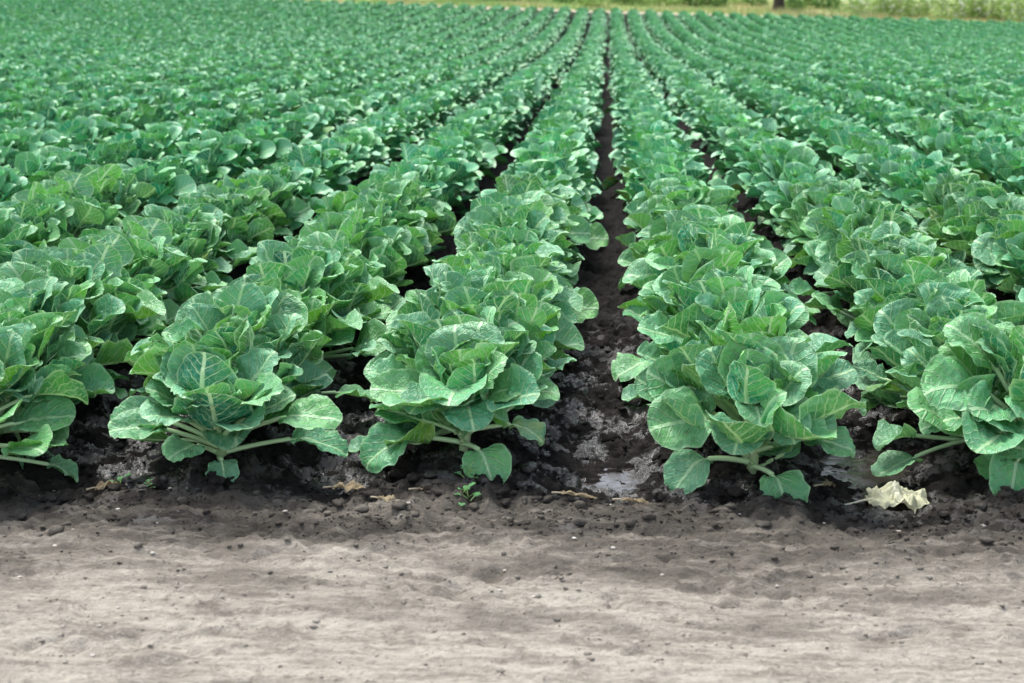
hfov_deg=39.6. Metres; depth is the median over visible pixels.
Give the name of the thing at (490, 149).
sprout plant
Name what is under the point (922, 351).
sprout plant
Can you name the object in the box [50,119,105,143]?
sprout plant
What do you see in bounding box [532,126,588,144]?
sprout plant
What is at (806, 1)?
shrub
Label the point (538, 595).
dirt crumbs
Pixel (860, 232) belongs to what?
sprout plant
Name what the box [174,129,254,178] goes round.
sprout plant
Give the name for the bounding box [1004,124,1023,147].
sprout plant
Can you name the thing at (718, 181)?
sprout plant
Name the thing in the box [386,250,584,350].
sprout plant
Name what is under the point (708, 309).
sprout plant
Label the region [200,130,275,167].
sprout plant
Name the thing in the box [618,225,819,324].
sprout plant
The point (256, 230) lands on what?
sprout plant
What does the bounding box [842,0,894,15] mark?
flowering shrub
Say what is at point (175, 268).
sprout plant
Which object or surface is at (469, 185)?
sprout plant
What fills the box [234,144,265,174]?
sprout plant
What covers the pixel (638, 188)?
sprout plant
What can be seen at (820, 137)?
sprout plant
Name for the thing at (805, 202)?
sprout plant
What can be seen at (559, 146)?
sprout plant
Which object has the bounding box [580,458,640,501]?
puddle
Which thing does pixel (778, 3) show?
tree
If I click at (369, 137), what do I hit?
sprout plant
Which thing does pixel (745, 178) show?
sprout plant
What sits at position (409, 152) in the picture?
sprout plant
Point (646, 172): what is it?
sprout plant
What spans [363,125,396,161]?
sprout plant
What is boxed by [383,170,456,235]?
sprout plant
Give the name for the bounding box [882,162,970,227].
sprout plant
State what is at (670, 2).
shrub
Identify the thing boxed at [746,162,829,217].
sprout plant
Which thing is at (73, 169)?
sprout plant
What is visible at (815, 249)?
sprout plant
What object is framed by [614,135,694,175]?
sprout plant
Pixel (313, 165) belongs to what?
sprout plant
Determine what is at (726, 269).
sprout plant
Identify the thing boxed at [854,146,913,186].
sprout plant
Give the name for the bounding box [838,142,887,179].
sprout plant
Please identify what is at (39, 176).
sprout plant
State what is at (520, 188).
sprout plant
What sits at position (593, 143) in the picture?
sprout plant
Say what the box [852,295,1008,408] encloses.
sprout plant
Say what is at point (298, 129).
sprout plant
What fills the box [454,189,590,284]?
sprout plant
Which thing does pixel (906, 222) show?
sprout plant
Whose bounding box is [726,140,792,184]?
sprout plant
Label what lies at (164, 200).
sprout plant
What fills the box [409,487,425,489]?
dry leaf
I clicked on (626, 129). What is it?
sprout plant
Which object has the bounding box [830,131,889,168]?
sprout plant
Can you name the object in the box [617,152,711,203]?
sprout plant
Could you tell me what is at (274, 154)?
sprout plant
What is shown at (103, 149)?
sprout plant
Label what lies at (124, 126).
sprout plant
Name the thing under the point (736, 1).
shrub
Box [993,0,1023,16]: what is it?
flowering shrub
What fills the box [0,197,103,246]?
sprout plant
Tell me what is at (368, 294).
sprout plant
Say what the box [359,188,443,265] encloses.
sprout plant
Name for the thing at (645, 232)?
sprout plant
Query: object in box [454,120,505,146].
sprout plant
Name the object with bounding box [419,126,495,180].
sprout plant
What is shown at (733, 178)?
sprout plant
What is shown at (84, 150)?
sprout plant
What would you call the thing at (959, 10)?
flowering shrub
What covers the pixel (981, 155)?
sprout plant
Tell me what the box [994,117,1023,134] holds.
sprout plant
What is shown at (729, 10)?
dry grass
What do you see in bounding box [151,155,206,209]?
sprout plant
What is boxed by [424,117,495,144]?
sprout plant
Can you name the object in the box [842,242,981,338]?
sprout plant
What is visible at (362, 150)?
sprout plant
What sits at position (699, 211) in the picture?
sprout plant
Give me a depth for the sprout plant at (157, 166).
10.27 m
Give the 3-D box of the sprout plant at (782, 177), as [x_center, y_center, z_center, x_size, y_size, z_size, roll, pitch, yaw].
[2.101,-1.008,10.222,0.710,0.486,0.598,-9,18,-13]
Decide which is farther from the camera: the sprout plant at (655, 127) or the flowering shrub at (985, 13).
the flowering shrub at (985, 13)
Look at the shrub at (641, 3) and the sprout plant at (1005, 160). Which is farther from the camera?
the shrub at (641, 3)
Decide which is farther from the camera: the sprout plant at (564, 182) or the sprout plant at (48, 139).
the sprout plant at (48, 139)
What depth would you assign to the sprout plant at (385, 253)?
7.32 m
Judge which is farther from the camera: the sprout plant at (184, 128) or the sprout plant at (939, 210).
the sprout plant at (184, 128)
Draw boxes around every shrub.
[574,0,608,6]
[610,0,638,4]
[626,0,653,5]
[644,0,686,5]
[682,0,711,6]
[703,0,729,6]
[728,0,743,4]
[742,0,768,6]
[784,0,805,10]
[785,0,810,6]
[807,0,842,8]
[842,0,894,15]
[873,0,917,15]
[889,0,938,15]
[927,0,980,18]
[952,0,989,17]
[966,0,1003,18]
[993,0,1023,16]
[999,0,1023,21]
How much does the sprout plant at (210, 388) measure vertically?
0.475 m
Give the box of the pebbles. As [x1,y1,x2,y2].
[17,487,985,674]
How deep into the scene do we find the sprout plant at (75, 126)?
13.36 m
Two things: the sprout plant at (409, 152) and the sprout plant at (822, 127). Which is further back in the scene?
the sprout plant at (822, 127)
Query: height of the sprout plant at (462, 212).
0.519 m
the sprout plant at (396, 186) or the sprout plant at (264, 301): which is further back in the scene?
the sprout plant at (396, 186)
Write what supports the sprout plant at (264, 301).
on the ground at (602, 270)
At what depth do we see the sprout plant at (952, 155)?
12.27 m
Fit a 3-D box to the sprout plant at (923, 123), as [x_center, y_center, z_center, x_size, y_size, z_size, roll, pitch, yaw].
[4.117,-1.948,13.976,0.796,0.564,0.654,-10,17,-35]
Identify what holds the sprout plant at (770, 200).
on the ground at (602, 270)
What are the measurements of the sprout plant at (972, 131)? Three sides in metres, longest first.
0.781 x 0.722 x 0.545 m
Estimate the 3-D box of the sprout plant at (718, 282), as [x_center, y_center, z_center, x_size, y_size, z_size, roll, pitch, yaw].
[0.844,-0.014,5.864,0.848,0.548,0.746,-12,16,-14]
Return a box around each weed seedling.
[105,473,131,483]
[455,457,479,477]
[455,482,480,505]
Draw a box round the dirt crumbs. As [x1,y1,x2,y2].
[0,471,1023,682]
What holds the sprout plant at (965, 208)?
on the ground at (602, 270)
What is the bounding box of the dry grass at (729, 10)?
[306,0,1023,22]
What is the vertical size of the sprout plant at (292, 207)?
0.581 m
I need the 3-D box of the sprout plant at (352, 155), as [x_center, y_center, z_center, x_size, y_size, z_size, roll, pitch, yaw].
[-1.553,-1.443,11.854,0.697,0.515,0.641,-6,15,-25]
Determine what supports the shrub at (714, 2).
on the ground at (602, 270)
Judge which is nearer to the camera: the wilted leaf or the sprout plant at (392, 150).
the wilted leaf
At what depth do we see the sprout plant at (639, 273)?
6.87 m
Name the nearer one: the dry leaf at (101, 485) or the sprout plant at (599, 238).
the dry leaf at (101, 485)
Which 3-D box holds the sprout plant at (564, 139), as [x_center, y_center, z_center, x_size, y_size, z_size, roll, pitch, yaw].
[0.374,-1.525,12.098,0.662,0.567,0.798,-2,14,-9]
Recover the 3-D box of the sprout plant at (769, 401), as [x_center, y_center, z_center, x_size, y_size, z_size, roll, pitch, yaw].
[0.818,0.256,4.852,0.716,0.562,0.722,1,14,4]
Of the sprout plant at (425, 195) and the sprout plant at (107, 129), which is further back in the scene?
the sprout plant at (107, 129)
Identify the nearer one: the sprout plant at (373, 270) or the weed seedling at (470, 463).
the weed seedling at (470, 463)
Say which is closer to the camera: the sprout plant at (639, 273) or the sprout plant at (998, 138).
the sprout plant at (639, 273)
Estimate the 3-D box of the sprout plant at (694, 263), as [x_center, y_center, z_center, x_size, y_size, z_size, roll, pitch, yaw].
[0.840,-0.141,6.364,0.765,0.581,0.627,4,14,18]
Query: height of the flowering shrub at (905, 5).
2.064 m
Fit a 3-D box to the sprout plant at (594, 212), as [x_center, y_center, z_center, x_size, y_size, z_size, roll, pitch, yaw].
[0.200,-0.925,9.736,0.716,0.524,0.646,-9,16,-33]
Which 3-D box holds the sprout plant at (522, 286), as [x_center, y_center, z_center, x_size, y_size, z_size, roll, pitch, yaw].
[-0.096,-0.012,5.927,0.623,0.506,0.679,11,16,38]
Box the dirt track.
[0,504,1023,682]
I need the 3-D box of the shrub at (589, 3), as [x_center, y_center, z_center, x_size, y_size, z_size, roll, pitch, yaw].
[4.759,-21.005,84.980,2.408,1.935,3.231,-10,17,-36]
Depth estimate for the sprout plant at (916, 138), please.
13.46 m
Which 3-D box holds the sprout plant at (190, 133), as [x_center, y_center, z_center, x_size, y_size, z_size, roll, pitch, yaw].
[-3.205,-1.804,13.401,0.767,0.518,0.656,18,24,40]
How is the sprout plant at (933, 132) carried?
on the ground at (602, 270)
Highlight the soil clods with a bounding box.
[0,250,1023,568]
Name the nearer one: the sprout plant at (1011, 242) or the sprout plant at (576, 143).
the sprout plant at (1011, 242)
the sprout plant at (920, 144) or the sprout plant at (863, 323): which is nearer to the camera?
the sprout plant at (863, 323)
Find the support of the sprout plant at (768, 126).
on the ground at (602, 270)
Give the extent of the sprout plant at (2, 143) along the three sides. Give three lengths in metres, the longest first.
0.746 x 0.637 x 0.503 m
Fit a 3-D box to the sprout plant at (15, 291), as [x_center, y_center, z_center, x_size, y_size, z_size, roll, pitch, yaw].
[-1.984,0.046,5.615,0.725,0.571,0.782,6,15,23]
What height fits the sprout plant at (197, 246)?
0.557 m
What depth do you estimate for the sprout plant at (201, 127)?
14.20 m
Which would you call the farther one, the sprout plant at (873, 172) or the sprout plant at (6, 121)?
the sprout plant at (6, 121)
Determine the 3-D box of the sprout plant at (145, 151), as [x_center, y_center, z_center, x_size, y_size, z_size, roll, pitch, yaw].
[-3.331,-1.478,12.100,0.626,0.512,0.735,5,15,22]
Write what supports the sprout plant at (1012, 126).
on the ground at (602, 270)
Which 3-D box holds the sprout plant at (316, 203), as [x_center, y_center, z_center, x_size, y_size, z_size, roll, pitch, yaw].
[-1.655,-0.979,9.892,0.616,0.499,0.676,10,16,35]
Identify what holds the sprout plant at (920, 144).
on the ground at (602, 270)
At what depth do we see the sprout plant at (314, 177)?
10.45 m
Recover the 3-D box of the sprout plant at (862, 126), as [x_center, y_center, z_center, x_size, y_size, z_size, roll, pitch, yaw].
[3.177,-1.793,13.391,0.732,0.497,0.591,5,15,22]
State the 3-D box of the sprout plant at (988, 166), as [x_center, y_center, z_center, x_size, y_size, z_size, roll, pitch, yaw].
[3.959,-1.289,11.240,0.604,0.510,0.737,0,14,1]
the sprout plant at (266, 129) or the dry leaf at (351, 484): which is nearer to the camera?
the dry leaf at (351, 484)
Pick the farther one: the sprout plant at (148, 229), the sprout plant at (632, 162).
the sprout plant at (632, 162)
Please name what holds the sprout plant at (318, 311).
on the ground at (602, 270)
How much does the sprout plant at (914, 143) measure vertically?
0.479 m
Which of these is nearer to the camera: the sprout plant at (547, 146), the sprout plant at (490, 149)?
the sprout plant at (547, 146)
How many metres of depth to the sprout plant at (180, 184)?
9.76 m
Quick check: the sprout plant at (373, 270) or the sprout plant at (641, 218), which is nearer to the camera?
the sprout plant at (373, 270)
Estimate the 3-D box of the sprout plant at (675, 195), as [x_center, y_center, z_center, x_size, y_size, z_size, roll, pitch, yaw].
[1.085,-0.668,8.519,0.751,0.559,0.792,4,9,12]
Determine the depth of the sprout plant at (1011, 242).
7.25 m
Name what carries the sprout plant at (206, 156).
on the ground at (602, 270)
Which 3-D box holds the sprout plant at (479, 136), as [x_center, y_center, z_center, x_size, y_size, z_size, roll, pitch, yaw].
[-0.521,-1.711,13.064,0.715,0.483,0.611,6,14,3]
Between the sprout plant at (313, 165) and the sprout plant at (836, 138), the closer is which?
the sprout plant at (313, 165)
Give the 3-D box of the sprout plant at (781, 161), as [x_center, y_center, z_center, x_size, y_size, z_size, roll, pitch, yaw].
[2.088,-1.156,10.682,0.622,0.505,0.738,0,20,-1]
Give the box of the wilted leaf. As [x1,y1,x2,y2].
[845,481,929,513]
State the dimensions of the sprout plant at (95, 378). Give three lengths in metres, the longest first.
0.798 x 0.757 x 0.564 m
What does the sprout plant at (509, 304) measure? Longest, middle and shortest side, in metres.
0.876 x 0.647 x 0.588 m
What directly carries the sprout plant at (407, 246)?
on the ground at (602, 270)
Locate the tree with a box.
[772,0,784,11]
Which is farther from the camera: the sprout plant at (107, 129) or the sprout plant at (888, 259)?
the sprout plant at (107, 129)
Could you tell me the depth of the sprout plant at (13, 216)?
7.76 m
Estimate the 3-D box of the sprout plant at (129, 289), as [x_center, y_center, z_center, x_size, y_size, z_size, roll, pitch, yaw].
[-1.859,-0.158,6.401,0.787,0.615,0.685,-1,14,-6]
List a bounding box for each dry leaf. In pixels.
[86,481,117,490]
[323,479,364,492]
[370,495,394,500]
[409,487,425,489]
[552,490,596,498]
[612,497,647,502]
[813,479,834,487]
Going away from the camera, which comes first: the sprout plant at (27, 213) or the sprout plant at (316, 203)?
the sprout plant at (27, 213)
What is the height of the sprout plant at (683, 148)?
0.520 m
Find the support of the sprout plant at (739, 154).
on the ground at (602, 270)
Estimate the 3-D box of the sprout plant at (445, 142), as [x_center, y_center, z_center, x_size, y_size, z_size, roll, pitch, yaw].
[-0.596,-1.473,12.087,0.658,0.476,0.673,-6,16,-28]
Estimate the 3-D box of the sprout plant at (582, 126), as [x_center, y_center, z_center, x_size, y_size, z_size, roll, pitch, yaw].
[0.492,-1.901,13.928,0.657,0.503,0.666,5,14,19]
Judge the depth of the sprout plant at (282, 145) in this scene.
12.79 m
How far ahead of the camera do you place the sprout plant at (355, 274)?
6.59 m
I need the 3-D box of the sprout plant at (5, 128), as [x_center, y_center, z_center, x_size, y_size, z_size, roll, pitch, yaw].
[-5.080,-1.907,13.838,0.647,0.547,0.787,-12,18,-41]
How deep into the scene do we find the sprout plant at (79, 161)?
10.76 m
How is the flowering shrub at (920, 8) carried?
on the ground at (602, 270)
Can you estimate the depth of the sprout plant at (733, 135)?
13.30 m
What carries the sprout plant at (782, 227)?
on the ground at (602, 270)
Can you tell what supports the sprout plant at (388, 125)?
on the ground at (602, 270)
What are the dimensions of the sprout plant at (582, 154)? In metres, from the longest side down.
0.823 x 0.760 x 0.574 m
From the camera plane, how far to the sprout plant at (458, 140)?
12.24 m
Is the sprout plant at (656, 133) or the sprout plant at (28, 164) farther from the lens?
the sprout plant at (656, 133)
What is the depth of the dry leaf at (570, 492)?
4.68 m
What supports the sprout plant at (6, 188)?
on the ground at (602, 270)
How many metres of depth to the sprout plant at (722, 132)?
13.90 m
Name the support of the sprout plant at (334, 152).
on the ground at (602, 270)
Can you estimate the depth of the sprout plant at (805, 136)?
14.39 m
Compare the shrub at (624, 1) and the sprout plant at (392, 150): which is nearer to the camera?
the sprout plant at (392, 150)
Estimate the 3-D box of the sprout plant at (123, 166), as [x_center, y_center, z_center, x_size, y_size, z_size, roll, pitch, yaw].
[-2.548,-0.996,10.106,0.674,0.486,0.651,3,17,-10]
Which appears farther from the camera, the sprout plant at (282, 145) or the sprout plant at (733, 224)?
the sprout plant at (282, 145)
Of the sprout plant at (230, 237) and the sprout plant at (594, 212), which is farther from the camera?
the sprout plant at (594, 212)
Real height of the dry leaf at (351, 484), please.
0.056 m
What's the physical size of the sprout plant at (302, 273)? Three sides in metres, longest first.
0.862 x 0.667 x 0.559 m
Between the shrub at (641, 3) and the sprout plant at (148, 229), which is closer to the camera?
the sprout plant at (148, 229)
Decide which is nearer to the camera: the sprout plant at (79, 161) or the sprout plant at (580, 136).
the sprout plant at (79, 161)
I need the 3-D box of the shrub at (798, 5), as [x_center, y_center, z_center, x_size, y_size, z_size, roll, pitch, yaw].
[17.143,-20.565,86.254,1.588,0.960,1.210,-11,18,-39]
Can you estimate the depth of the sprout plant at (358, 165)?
11.62 m
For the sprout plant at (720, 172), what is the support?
on the ground at (602, 270)
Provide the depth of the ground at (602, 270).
5.19 m
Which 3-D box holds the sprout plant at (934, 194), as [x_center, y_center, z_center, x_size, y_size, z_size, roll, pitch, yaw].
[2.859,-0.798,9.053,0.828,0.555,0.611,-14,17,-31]
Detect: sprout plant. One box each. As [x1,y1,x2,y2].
[0,118,36,134]
[0,122,10,133]
[0,132,44,153]
[0,140,22,155]
[0,146,22,167]
[0,165,20,174]
[0,170,15,200]
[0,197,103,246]
[0,207,57,263]
[0,260,136,398]
[0,276,134,436]
[0,303,114,468]
[0,315,85,441]
[0,323,87,481]
[7,203,66,246]
[9,212,60,249]
[10,127,60,146]
[10,168,55,182]
[11,170,121,234]
[11,248,165,355]
[13,149,69,177]
[13,180,104,238]
[36,129,90,144]
[37,146,97,170]
[42,237,166,357]
[44,119,110,143]
[45,129,70,148]
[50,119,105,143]
[52,160,80,172]
[53,228,179,335]
[59,134,81,150]
[69,142,131,166]
[72,139,150,166]
[74,147,105,164]
[75,116,117,142]
[78,215,210,301]
[80,163,155,209]
[87,235,193,325]
[89,150,113,165]
[90,178,144,229]
[93,116,133,136]
[95,130,165,159]
[96,138,158,159]
[108,344,348,481]
[111,130,174,158]
[117,164,176,207]
[120,171,177,214]
[122,162,196,214]
[124,282,331,401]
[127,158,204,208]
[128,124,189,146]
[129,303,332,449]
[141,203,251,259]
[144,204,256,276]
[145,121,201,146]
[145,218,227,293]
[150,133,176,158]
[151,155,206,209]
[169,212,232,287]
[172,154,221,184]
[173,138,240,177]
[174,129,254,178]
[177,192,274,263]
[178,120,200,137]
[179,122,201,139]
[181,148,239,179]
[185,120,211,130]
[195,170,313,244]
[196,187,270,260]
[198,178,292,246]
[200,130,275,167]
[210,266,336,337]
[214,141,257,177]
[219,126,291,168]
[223,130,277,169]
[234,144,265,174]
[237,119,295,139]
[239,124,293,167]
[243,165,326,226]
[243,255,387,359]
[249,240,399,344]
[253,162,332,224]
[263,118,311,144]
[263,160,340,201]
[264,118,311,158]
[271,143,350,198]
[284,225,385,283]
[285,147,352,190]
[287,208,406,278]
[287,231,405,352]
[288,148,358,186]
[289,160,329,200]
[289,323,376,402]
[294,198,428,279]
[298,207,412,286]
[299,143,365,179]
[302,138,372,177]
[305,136,370,173]
[309,136,380,174]
[312,140,373,182]
[313,191,430,254]
[321,253,391,348]
[323,125,391,176]
[327,178,445,252]
[340,123,389,172]
[348,306,559,452]
[355,121,404,156]
[356,123,401,158]
[359,118,407,154]
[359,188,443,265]
[359,321,547,482]
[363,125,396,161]
[363,286,576,435]
[373,158,462,206]
[377,142,475,209]
[377,174,431,221]
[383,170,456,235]
[383,266,560,356]
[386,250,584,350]
[388,161,460,202]
[401,175,438,190]
[407,154,469,217]
[413,139,481,179]
[417,145,481,196]
[418,121,507,164]
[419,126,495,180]
[420,129,497,165]
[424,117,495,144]
[428,140,478,198]
[429,134,485,175]
[430,228,572,288]
[432,241,582,311]
[434,157,478,199]
[436,130,494,158]
[437,126,492,158]
[444,114,508,141]
[451,181,576,247]
[452,150,482,181]
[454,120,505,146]
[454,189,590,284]
[454,207,584,262]
[458,222,598,322]
[460,196,565,239]
[461,250,576,322]
[475,219,572,285]
[480,168,602,222]
[495,141,576,189]
[495,168,608,249]
[495,172,590,218]
[502,278,572,361]
[504,157,586,188]
[507,140,602,196]
[508,147,592,177]
[511,132,598,160]
[511,166,601,202]
[513,132,594,173]
[514,124,596,170]
[516,153,599,195]
[525,137,600,183]
[527,118,594,151]
[528,130,593,182]
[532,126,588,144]
[534,129,600,168]
[539,116,601,147]
[540,187,581,253]
[548,122,587,133]
[602,136,686,190]
[609,120,683,158]
[610,118,666,160]
[611,246,771,381]
[613,123,668,170]
[613,146,704,196]
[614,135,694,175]
[614,164,705,215]
[615,123,684,149]
[615,229,640,245]
[616,117,668,141]
[617,131,689,166]
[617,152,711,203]
[618,195,727,289]
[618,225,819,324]
[621,265,807,401]
[622,129,672,152]
[622,136,707,179]
[622,152,726,208]
[622,216,791,293]
[623,151,688,176]
[623,158,698,178]
[625,133,680,147]
[625,178,736,228]
[626,139,704,162]
[628,173,676,202]
[628,210,724,259]
[633,172,702,237]
[634,298,857,456]
[635,280,852,378]
[636,184,744,221]
[636,201,754,237]
[638,204,773,247]
[643,214,784,292]
[646,325,803,406]
[647,333,865,501]
[665,266,739,315]
[706,121,761,154]
[711,127,761,159]
[712,128,791,177]
[713,132,778,178]
[715,124,761,161]
[717,120,774,144]
[724,132,775,183]
[725,125,775,144]
[725,135,798,171]
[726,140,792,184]
[726,142,763,185]
[733,139,806,193]
[734,137,793,171]
[738,154,786,189]
[746,154,791,193]
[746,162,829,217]
[756,173,818,231]
[757,166,820,224]
[765,175,836,248]
[773,176,829,246]
[779,178,882,260]
[783,179,890,255]
[789,190,873,267]
[789,207,909,326]
[790,195,861,243]
[800,131,814,149]
[805,221,920,317]
[806,120,858,147]
[807,116,844,149]
[810,119,871,149]
[811,234,986,319]
[814,125,891,167]
[816,124,865,159]
[816,198,926,242]
[817,225,952,316]
[819,126,870,170]
[827,132,901,185]
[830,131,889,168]
[835,139,925,180]
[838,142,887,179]
[839,140,908,179]
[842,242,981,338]
[848,259,970,389]
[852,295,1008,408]
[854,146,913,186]
[854,268,984,407]
[855,149,915,191]
[859,282,1023,416]
[867,159,910,192]
[868,152,910,189]
[871,313,1023,478]
[874,150,959,197]
[875,160,958,217]
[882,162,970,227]
[887,176,936,221]
[897,114,965,153]
[898,119,944,146]
[904,182,936,225]
[905,127,929,153]
[908,173,1006,230]
[909,125,961,154]
[918,121,963,151]
[919,180,1023,234]
[919,312,1023,495]
[921,122,968,155]
[924,190,969,257]
[925,196,1011,263]
[935,130,1006,156]
[940,195,1023,266]
[943,142,980,162]
[948,134,1016,178]
[949,126,980,144]
[950,209,1023,283]
[952,143,995,182]
[965,141,1013,190]
[971,150,1023,191]
[971,214,1023,293]
[976,147,1023,192]
[989,219,1023,297]
[990,155,1023,194]
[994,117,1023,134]
[996,160,1023,191]
[1001,123,1023,141]
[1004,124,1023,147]
[1014,128,1022,135]
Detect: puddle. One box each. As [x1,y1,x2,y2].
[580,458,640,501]
[814,438,919,512]
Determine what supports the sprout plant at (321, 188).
on the ground at (602, 270)
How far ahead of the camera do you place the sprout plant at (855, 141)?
12.37 m
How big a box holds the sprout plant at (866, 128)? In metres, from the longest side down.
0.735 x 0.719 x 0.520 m
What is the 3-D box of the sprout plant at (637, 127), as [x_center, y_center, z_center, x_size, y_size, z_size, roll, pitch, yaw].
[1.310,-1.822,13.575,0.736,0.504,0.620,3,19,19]
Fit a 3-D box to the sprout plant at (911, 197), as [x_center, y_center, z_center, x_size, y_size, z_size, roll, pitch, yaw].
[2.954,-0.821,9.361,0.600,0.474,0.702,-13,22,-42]
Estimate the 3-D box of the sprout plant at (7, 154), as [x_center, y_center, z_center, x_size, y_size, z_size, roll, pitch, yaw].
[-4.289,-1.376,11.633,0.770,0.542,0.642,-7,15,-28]
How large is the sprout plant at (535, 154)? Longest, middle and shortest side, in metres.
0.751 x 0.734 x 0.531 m
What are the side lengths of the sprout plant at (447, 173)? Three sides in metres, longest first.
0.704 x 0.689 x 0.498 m
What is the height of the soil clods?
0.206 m
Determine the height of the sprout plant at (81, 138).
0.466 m
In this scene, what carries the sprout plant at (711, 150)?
on the ground at (602, 270)
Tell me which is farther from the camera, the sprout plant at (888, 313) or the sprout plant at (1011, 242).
the sprout plant at (1011, 242)
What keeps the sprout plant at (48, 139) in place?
on the ground at (602, 270)
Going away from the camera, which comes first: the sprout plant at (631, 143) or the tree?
the sprout plant at (631, 143)
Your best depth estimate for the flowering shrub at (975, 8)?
83.64 m
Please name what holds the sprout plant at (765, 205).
on the ground at (602, 270)
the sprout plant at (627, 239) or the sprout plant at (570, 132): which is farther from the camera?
the sprout plant at (570, 132)
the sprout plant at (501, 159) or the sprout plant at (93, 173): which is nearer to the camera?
the sprout plant at (93, 173)
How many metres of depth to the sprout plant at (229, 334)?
5.05 m
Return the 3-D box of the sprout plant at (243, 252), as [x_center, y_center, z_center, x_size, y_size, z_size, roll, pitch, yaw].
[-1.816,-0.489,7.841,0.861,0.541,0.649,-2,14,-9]
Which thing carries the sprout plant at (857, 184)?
on the ground at (602, 270)
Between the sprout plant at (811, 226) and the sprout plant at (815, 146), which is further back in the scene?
the sprout plant at (815, 146)
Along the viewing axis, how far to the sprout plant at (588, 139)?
13.61 m
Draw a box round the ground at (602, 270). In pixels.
[0,0,1023,536]
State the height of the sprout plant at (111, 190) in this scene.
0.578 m
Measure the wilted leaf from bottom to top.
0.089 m
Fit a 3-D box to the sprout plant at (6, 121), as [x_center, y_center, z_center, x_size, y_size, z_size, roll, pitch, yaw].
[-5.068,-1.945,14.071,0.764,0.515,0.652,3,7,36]
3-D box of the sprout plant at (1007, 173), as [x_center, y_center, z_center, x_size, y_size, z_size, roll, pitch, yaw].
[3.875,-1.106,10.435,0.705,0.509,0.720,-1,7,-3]
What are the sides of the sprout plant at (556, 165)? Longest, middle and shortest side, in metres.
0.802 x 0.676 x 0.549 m
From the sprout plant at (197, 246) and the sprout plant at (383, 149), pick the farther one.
the sprout plant at (383, 149)
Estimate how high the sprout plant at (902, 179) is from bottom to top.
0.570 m
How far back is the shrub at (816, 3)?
88.43 m
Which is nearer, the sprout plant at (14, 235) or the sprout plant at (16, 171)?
the sprout plant at (14, 235)
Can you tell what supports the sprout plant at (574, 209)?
on the ground at (602, 270)
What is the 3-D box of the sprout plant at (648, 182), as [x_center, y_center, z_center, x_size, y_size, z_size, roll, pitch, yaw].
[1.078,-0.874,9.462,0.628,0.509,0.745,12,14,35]
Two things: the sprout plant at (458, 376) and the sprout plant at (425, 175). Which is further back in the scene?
the sprout plant at (425, 175)
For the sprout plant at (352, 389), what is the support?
on the ground at (602, 270)
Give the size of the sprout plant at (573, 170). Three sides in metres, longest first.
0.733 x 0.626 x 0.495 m
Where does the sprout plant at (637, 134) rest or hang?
on the ground at (602, 270)
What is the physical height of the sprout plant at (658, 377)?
0.614 m
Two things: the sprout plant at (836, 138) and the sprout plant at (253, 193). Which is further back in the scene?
the sprout plant at (836, 138)
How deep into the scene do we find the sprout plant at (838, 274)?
6.59 m
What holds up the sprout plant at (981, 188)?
on the ground at (602, 270)
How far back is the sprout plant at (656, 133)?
12.62 m
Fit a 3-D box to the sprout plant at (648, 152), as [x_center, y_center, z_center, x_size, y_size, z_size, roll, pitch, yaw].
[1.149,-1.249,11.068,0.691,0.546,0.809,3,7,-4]
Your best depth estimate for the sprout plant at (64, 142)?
12.67 m
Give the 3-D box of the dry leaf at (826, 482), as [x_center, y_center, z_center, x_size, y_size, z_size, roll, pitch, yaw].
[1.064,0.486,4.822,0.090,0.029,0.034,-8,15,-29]
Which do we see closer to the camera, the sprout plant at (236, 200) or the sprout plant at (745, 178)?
the sprout plant at (236, 200)
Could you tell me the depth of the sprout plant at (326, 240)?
6.89 m
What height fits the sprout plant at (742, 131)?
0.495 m
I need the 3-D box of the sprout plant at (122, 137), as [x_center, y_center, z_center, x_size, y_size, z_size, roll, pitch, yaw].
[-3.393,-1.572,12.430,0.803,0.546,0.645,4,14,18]
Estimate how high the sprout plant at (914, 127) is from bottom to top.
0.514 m
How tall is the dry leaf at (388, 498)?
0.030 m
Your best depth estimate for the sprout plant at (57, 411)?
4.94 m
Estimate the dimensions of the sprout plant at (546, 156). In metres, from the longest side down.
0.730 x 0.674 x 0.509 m
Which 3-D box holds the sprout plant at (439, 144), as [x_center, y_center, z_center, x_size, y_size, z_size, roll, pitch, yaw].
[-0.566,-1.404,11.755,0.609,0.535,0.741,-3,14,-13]
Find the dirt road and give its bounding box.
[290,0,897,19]
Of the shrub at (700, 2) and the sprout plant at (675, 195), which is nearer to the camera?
the sprout plant at (675, 195)
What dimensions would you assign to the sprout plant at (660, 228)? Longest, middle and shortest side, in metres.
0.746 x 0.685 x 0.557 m
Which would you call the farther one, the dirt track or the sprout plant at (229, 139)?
the sprout plant at (229, 139)
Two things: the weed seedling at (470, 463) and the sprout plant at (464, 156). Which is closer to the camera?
the weed seedling at (470, 463)
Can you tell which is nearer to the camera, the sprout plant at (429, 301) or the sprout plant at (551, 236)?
the sprout plant at (429, 301)
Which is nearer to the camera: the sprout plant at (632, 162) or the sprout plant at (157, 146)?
the sprout plant at (632, 162)
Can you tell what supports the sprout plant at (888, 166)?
on the ground at (602, 270)
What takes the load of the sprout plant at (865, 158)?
on the ground at (602, 270)

